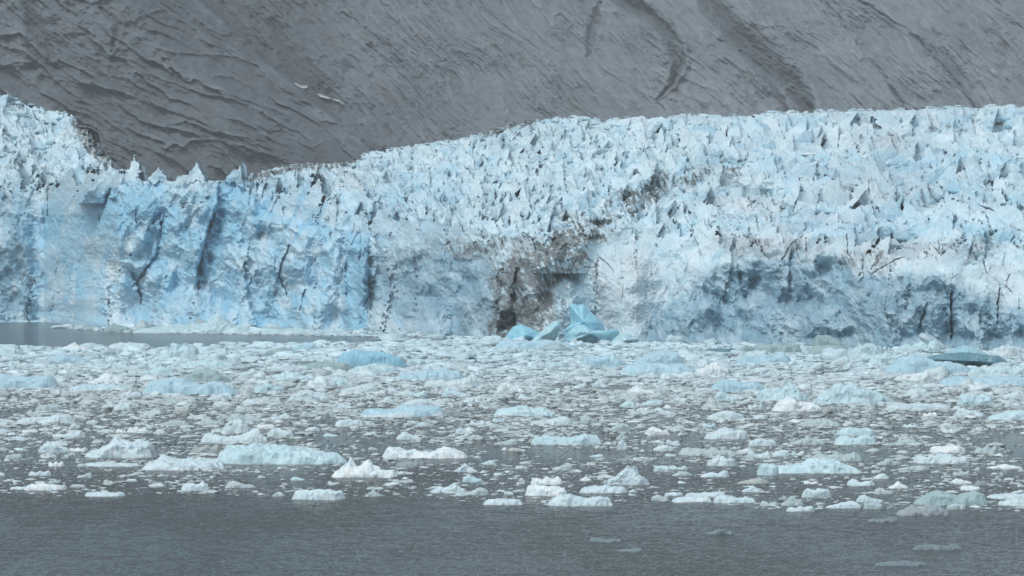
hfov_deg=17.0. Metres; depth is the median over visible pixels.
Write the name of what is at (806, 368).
ice floe
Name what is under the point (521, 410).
ice floe
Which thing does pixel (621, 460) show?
ice floe
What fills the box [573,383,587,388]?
ice floe
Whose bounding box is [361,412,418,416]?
ice floe
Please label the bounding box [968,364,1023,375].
ice floe
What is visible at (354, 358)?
ice floe
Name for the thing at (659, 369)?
ice floe
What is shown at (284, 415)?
ice floe
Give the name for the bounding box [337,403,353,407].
ice floe
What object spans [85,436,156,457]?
ice floe
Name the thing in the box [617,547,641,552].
ice sliver
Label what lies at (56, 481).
ice floe
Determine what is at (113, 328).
ice floe
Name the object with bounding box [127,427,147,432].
ice floe
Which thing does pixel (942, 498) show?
ice floe
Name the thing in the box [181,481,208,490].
ice floe
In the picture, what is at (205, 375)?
ice floe
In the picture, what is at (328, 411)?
ice floe
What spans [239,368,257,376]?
ice floe
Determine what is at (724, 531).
ice sliver
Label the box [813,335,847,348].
ice floe
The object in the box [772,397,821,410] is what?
ice floe
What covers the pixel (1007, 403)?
ice floe
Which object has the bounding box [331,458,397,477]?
ice floe
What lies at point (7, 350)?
ice floe
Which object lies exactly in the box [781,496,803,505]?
ice floe
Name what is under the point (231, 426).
ice floe
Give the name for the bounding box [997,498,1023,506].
ice floe
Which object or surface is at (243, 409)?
ice floe
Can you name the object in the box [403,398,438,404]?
ice floe
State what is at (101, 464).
ice floe
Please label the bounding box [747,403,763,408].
ice floe
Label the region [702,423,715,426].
ice floe
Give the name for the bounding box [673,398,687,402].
ice floe
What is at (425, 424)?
ice floe
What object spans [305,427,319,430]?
ice floe
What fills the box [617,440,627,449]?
ice floe
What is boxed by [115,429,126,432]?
ice floe
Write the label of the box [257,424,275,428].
ice floe
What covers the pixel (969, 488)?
ice floe
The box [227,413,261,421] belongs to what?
ice floe
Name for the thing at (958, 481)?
ice floe
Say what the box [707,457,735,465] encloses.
ice floe
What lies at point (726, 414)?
ice floe
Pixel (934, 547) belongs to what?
ice sliver
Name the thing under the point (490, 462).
ice floe
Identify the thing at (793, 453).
ice floe
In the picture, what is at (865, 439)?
ice floe
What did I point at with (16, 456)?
ice floe
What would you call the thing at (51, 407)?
ice floe
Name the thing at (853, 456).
ice floe
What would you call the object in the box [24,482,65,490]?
ice floe
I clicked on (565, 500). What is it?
ice floe
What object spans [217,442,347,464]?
ice floe
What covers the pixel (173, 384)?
ice floe
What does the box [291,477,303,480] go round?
ice floe
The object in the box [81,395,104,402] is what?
ice floe
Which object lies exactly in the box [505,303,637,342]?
blue iceberg
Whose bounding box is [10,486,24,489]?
ice floe
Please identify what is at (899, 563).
ice sliver
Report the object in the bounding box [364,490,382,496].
ice floe
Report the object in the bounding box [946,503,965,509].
ice floe
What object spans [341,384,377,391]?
ice floe
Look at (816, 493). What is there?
ice floe
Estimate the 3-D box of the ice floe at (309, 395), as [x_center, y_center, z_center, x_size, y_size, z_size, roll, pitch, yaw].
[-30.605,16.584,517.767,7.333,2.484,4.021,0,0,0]
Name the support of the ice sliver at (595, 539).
on the fjord water
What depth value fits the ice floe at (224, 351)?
781.97 m
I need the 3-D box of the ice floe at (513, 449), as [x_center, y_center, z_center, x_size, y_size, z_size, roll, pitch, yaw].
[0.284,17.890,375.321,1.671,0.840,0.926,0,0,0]
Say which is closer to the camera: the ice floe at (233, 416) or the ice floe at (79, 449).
the ice floe at (79, 449)
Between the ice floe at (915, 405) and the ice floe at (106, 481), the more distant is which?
the ice floe at (915, 405)
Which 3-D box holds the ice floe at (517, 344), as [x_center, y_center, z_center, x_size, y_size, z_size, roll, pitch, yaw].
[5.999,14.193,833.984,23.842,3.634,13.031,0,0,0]
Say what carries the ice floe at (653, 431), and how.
on the fjord water
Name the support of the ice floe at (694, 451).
on the fjord water
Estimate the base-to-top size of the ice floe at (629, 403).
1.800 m
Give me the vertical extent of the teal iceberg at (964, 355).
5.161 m
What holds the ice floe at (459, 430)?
on the fjord water
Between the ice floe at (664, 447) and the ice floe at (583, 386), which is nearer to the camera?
the ice floe at (664, 447)
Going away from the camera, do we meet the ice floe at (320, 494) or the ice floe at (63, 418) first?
the ice floe at (320, 494)
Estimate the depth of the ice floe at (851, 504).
285.64 m
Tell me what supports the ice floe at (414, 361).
on the fjord water
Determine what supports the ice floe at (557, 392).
on the fjord water
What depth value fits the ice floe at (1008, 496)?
297.52 m
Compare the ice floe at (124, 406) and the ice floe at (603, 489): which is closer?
the ice floe at (603, 489)
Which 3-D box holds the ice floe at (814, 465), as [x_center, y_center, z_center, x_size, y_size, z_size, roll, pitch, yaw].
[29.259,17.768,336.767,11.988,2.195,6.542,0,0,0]
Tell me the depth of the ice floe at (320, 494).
295.85 m
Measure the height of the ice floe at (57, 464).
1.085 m
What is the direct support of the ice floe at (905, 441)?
on the fjord water
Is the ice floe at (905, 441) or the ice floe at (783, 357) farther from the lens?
the ice floe at (783, 357)
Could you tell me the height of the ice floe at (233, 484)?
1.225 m
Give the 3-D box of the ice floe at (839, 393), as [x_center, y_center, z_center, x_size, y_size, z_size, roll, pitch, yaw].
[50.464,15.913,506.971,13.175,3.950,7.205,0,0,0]
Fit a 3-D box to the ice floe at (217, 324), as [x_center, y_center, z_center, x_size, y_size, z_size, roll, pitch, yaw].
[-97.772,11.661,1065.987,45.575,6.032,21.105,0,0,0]
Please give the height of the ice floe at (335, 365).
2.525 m
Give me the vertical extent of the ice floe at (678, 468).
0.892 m
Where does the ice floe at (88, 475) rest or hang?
on the fjord water
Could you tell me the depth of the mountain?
2440.39 m
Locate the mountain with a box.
[0,0,1023,180]
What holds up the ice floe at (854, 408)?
on the fjord water
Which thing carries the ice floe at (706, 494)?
on the fjord water
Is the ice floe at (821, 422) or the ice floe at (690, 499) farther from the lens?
the ice floe at (821, 422)
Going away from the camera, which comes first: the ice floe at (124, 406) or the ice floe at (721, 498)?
the ice floe at (721, 498)
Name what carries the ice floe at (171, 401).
on the fjord water
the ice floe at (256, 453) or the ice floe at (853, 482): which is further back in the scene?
the ice floe at (256, 453)
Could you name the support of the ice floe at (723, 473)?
on the fjord water
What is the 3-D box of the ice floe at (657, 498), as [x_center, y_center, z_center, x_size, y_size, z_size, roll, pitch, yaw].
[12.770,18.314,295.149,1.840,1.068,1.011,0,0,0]
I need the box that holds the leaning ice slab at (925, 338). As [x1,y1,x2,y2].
[919,333,946,349]
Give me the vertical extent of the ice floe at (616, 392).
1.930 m
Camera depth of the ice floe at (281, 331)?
1040.11 m
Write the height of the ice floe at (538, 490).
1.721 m
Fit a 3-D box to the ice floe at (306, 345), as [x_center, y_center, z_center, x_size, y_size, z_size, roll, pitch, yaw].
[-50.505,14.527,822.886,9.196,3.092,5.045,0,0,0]
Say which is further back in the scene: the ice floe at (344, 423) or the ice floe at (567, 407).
the ice floe at (567, 407)
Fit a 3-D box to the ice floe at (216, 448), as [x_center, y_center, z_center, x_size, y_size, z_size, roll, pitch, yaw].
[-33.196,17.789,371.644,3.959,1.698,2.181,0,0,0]
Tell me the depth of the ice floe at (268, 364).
690.25 m
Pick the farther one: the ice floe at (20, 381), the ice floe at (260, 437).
the ice floe at (20, 381)
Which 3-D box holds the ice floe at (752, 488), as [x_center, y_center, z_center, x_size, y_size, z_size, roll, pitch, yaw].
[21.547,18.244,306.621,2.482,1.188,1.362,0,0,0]
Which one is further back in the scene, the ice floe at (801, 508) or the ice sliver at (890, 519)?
the ice floe at (801, 508)
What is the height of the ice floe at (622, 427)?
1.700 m
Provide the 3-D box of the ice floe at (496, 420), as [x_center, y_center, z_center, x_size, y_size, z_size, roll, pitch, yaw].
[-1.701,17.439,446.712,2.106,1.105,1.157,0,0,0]
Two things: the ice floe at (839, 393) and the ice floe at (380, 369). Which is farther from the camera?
the ice floe at (380, 369)
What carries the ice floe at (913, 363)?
on the fjord water
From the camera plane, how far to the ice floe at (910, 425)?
431.09 m
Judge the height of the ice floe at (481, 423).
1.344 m
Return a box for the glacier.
[0,93,1023,349]
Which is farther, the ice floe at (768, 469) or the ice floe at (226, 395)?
the ice floe at (226, 395)
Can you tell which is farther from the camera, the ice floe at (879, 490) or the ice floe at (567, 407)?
the ice floe at (567, 407)
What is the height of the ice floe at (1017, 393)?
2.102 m
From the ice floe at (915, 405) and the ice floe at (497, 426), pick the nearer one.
the ice floe at (497, 426)
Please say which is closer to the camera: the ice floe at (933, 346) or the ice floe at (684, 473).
the ice floe at (684, 473)
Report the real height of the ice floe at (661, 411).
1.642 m
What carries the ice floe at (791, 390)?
on the fjord water
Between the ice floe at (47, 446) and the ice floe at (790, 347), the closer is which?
the ice floe at (47, 446)
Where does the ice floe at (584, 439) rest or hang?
on the fjord water
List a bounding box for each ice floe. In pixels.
[0,346,22,354]
[0,374,58,388]
[0,428,9,433]
[5,454,22,458]
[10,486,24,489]
[12,436,27,439]
[17,413,74,422]
[22,430,37,431]
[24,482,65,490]
[28,470,50,475]
[35,404,63,410]
[38,441,69,451]
[48,461,63,466]
[49,479,61,482]
[50,354,90,362]
[53,430,85,437]
[61,342,92,350]
[68,384,127,389]
[69,447,87,450]
[72,325,101,329]
[77,473,92,477]
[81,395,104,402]
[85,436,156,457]
[85,462,139,466]
[85,491,125,496]
[88,373,124,383]
[97,429,114,431]
[103,324,130,331]
[103,479,115,483]
[108,342,149,348]
[113,403,131,410]
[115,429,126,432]
[122,392,141,395]
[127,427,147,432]
[132,316,249,332]
[139,367,173,374]
[142,376,237,394]
[142,455,225,470]
[154,343,199,359]
[161,420,187,426]
[163,398,198,404]
[174,407,190,412]
[179,359,233,368]
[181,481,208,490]
[185,368,230,382]
[191,444,220,452]
[200,417,224,424]
[201,428,261,442]
[207,392,233,399]
[209,348,227,354]
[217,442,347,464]
[221,419,250,433]
[225,481,254,487]
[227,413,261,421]
[234,407,255,411]
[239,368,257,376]
[242,399,261,404]
[253,382,284,392]
[255,429,267,442]
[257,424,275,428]
[259,328,337,333]
[262,347,295,356]
[264,361,282,367]
[267,428,293,437]
[268,413,287,419]
[272,492,284,496]
[275,371,312,380]
[288,389,329,400]
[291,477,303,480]
[292,489,345,499]
[293,342,316,350]
[300,411,317,416]
[302,361,353,369]
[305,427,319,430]
[317,409,332,413]
[321,426,337,429]
[327,481,339,484]
[330,376,349,385]
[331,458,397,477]
[335,419,363,426]
[337,350,407,366]
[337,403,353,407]
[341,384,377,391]
[347,363,396,373]
[361,404,444,415]
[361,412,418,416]
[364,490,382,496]
[382,446,467,458]
[387,388,397,394]
[396,368,463,379]
[396,431,420,439]
[396,461,424,466]
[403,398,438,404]
[405,390,427,396]
[406,358,425,365]
[417,422,429,426]
[423,377,478,386]
[431,482,466,492]
[441,387,471,396]
[444,410,468,415]
[454,463,477,471]
[455,428,472,433]
[455,487,488,494]
[462,475,482,482]
[465,398,476,404]
[469,420,485,425]
[482,460,494,464]
[483,498,522,504]
[490,424,509,427]
[492,418,505,421]
[493,439,517,444]
[494,339,578,350]
[494,405,556,415]
[497,382,524,392]
[508,448,519,450]
[517,394,539,399]
[525,484,566,495]
[530,416,572,424]
[530,476,562,484]
[531,433,601,444]
[544,362,563,369]
[547,494,612,505]
[549,390,560,394]
[552,464,573,469]
[561,404,572,408]
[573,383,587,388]
[579,485,626,493]
[580,414,598,422]
[580,476,590,480]
[581,354,624,367]
[593,381,608,386]
[604,465,649,484]
[609,389,625,395]
[610,423,630,430]
[615,458,627,462]
[616,433,628,438]
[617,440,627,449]
[620,400,635,406]
[621,363,694,375]
[629,385,654,393]
[632,351,683,363]
[642,400,663,404]
[644,427,669,434]
[651,495,668,500]
[653,444,673,450]
[653,465,670,471]
[654,408,675,414]
[664,492,682,495]
[666,440,679,443]
[669,466,686,469]
[671,496,711,502]
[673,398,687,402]
[673,471,691,475]
[678,447,735,455]
[685,491,724,497]
[695,362,726,374]
[700,470,729,476]
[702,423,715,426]
[704,427,749,438]
[706,348,735,351]
[707,410,744,419]
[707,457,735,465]
[710,379,763,392]
[713,494,755,502]
[714,390,739,400]
[737,352,790,364]
[737,478,768,483]
[739,345,753,351]
[742,485,763,491]
[746,450,771,457]
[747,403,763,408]
[748,438,776,445]
[753,414,767,418]
[754,343,801,352]
[756,382,809,400]
[757,457,861,473]
[757,463,778,475]
[760,501,776,505]
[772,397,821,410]
[772,450,789,455]
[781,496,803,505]
[786,506,814,511]
[790,436,823,443]
[791,451,804,455]
[798,418,840,425]
[801,366,815,370]
[801,488,830,497]
[803,481,817,483]
[807,345,846,354]
[811,452,861,460]
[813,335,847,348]
[813,382,891,403]
[825,501,860,508]
[830,356,849,363]
[834,434,876,444]
[836,427,875,435]
[847,406,857,410]
[847,479,874,485]
[849,343,884,354]
[856,495,882,501]
[860,352,900,363]
[863,502,883,508]
[873,473,888,478]
[873,487,892,493]
[876,458,900,464]
[883,354,970,373]
[884,402,950,409]
[888,481,907,488]
[893,438,916,444]
[895,371,934,380]
[896,504,949,515]
[897,465,927,469]
[898,340,941,351]
[903,424,917,426]
[906,389,927,394]
[913,453,969,463]
[913,490,987,505]
[923,412,936,416]
[929,444,965,452]
[939,376,1023,385]
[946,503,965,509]
[951,478,971,483]
[952,470,970,475]
[954,407,984,416]
[956,393,993,404]
[960,486,979,490]
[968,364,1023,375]
[974,444,998,453]
[974,481,998,485]
[987,409,1023,419]
[987,464,1021,468]
[987,493,1023,498]
[990,344,1023,357]
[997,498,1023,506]
[1003,390,1023,397]
[1004,401,1019,406]
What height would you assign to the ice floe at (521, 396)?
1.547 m
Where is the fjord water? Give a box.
[0,322,1023,575]
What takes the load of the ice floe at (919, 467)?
on the fjord water
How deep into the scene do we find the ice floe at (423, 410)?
464.19 m
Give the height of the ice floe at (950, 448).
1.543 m
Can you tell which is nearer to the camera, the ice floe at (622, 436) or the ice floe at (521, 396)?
the ice floe at (622, 436)
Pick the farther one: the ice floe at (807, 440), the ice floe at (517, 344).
the ice floe at (517, 344)
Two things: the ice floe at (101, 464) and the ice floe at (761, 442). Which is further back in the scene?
the ice floe at (761, 442)
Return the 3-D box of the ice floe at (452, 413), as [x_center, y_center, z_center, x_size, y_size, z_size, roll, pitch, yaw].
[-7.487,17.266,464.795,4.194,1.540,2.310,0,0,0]
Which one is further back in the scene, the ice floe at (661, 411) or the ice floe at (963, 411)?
the ice floe at (661, 411)
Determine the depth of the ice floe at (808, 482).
318.09 m
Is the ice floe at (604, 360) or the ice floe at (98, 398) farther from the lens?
the ice floe at (604, 360)
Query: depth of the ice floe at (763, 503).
288.43 m
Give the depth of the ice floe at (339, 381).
582.73 m
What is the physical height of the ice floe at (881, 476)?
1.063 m
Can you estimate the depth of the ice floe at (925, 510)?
277.46 m
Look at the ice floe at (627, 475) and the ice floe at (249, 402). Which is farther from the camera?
the ice floe at (249, 402)
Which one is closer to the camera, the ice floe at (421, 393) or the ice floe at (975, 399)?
the ice floe at (975, 399)
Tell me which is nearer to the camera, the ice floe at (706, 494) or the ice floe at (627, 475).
the ice floe at (706, 494)
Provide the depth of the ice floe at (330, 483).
316.45 m
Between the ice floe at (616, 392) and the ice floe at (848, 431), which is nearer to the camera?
the ice floe at (848, 431)
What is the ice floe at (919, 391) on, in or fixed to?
on the fjord water
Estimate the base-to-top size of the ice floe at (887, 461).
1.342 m
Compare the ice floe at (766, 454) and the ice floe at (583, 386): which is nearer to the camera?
the ice floe at (766, 454)
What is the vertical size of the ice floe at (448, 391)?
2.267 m
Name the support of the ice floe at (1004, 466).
on the fjord water
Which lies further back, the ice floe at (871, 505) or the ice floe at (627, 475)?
the ice floe at (627, 475)
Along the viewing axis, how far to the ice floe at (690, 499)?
292.92 m
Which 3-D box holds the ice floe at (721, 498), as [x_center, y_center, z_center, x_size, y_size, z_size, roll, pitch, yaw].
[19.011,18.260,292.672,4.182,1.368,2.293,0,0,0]
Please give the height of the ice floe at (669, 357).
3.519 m
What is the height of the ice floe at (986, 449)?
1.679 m
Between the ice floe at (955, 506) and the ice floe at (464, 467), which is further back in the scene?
the ice floe at (464, 467)
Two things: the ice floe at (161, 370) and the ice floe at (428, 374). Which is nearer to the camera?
the ice floe at (428, 374)
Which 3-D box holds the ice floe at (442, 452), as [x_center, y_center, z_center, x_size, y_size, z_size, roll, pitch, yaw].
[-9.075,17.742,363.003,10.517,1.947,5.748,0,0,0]
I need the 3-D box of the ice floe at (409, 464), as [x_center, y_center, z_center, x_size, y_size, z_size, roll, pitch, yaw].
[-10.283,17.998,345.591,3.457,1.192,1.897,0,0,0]
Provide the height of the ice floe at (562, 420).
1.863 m
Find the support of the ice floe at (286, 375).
on the fjord water
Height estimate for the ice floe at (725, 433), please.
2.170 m
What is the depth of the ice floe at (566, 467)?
339.55 m
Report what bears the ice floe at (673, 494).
on the fjord water
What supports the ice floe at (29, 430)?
on the fjord water
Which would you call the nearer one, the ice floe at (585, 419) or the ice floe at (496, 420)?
the ice floe at (585, 419)
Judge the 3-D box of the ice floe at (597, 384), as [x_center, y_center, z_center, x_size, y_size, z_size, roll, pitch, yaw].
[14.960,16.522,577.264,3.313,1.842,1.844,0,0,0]
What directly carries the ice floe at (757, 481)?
on the fjord water
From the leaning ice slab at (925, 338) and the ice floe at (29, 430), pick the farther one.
the leaning ice slab at (925, 338)
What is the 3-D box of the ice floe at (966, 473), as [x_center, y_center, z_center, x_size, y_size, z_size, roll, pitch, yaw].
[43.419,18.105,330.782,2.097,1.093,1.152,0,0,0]
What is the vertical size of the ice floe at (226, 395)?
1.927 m
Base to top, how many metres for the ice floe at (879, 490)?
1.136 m
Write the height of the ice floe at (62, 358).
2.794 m
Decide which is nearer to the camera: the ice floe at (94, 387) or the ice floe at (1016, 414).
the ice floe at (1016, 414)
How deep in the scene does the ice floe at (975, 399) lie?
501.35 m
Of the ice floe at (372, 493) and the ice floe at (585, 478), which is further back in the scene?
the ice floe at (585, 478)
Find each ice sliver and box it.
[590,537,620,542]
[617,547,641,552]
[705,529,734,533]
[868,516,898,521]
[875,561,925,566]
[913,544,961,549]
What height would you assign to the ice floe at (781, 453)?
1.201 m
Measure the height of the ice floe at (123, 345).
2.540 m
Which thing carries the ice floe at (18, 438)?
on the fjord water
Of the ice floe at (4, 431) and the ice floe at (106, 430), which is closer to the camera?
the ice floe at (4, 431)
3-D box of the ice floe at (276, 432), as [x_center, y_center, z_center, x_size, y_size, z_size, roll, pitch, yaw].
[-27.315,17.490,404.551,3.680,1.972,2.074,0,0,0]
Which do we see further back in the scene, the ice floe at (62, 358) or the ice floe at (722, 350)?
the ice floe at (722, 350)
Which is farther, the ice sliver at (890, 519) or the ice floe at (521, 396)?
the ice floe at (521, 396)
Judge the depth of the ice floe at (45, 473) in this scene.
330.38 m
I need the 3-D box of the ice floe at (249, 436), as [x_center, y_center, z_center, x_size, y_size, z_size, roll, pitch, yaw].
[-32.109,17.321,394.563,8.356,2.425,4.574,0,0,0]
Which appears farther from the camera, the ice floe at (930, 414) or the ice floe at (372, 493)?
the ice floe at (930, 414)
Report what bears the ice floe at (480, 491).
on the fjord water
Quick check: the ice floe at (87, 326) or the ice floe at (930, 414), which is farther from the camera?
the ice floe at (87, 326)
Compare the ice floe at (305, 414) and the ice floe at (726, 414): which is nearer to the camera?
the ice floe at (726, 414)
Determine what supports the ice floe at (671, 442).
on the fjord water
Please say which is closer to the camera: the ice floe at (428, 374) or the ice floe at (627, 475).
the ice floe at (627, 475)
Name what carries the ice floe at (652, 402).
on the fjord water
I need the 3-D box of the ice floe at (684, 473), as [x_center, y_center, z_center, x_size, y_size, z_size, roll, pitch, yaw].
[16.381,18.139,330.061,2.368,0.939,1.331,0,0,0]
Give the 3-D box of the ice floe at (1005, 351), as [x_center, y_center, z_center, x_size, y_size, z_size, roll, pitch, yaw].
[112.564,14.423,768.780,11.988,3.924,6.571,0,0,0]
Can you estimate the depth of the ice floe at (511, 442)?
388.54 m
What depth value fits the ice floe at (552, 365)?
677.08 m
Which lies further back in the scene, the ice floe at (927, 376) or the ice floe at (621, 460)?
the ice floe at (927, 376)
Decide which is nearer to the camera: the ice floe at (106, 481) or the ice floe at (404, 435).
the ice floe at (106, 481)
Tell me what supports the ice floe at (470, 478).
on the fjord water
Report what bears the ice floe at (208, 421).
on the fjord water
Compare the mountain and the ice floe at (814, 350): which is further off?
the mountain
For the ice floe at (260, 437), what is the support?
on the fjord water
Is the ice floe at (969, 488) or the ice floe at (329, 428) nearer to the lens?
the ice floe at (969, 488)
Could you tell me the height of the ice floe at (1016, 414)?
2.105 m
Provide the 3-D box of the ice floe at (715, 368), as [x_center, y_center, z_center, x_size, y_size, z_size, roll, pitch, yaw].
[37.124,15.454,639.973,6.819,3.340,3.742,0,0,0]
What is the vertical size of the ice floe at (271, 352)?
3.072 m
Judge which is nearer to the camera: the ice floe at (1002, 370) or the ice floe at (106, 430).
the ice floe at (106, 430)
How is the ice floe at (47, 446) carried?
on the fjord water
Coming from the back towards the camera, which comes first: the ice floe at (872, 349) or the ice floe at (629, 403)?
the ice floe at (872, 349)
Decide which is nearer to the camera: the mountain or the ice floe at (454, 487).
the ice floe at (454, 487)
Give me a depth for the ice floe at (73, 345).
822.79 m
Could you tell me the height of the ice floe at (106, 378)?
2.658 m
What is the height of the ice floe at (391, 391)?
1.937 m
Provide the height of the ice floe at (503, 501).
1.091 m
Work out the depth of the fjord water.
277.22 m
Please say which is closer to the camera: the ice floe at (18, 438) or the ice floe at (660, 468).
the ice floe at (660, 468)
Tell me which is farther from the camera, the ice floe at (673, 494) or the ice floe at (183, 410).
the ice floe at (183, 410)
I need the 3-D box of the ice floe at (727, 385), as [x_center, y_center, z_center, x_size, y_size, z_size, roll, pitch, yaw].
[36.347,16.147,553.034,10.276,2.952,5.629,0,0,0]
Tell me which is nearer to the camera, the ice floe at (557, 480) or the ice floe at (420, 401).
the ice floe at (557, 480)
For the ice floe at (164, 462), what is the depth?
339.85 m
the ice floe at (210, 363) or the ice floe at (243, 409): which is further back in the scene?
the ice floe at (210, 363)
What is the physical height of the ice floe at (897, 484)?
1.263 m
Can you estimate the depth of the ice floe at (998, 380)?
583.22 m
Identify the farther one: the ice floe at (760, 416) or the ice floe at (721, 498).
the ice floe at (760, 416)
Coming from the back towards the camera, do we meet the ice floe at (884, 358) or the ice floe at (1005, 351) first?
the ice floe at (1005, 351)
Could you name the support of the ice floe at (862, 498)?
on the fjord water
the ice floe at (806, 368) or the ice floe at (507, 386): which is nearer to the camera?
the ice floe at (507, 386)
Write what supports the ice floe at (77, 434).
on the fjord water
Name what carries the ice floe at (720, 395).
on the fjord water
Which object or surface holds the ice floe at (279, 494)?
on the fjord water
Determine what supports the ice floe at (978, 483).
on the fjord water
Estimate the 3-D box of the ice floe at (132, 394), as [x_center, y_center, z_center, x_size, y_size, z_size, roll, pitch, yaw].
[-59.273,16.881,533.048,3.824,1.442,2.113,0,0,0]
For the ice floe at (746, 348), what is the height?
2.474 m
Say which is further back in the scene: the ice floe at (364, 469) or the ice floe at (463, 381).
the ice floe at (463, 381)
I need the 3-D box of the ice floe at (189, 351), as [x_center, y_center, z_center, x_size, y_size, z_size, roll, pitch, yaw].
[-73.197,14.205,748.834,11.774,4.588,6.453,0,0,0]
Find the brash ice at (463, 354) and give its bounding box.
[0,318,1023,511]
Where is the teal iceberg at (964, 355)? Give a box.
[927,345,1006,366]
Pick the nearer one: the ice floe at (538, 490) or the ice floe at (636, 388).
the ice floe at (538, 490)
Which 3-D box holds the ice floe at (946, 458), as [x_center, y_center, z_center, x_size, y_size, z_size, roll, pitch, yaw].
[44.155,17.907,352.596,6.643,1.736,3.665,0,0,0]
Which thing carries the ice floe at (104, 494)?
on the fjord water
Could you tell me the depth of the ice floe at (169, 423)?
433.31 m
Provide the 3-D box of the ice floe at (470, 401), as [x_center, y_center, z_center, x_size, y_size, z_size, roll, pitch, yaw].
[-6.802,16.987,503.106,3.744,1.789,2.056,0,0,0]
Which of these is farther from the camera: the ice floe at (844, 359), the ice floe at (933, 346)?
the ice floe at (933, 346)
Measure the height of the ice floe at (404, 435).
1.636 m
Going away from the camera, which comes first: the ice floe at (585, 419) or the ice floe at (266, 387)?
the ice floe at (585, 419)

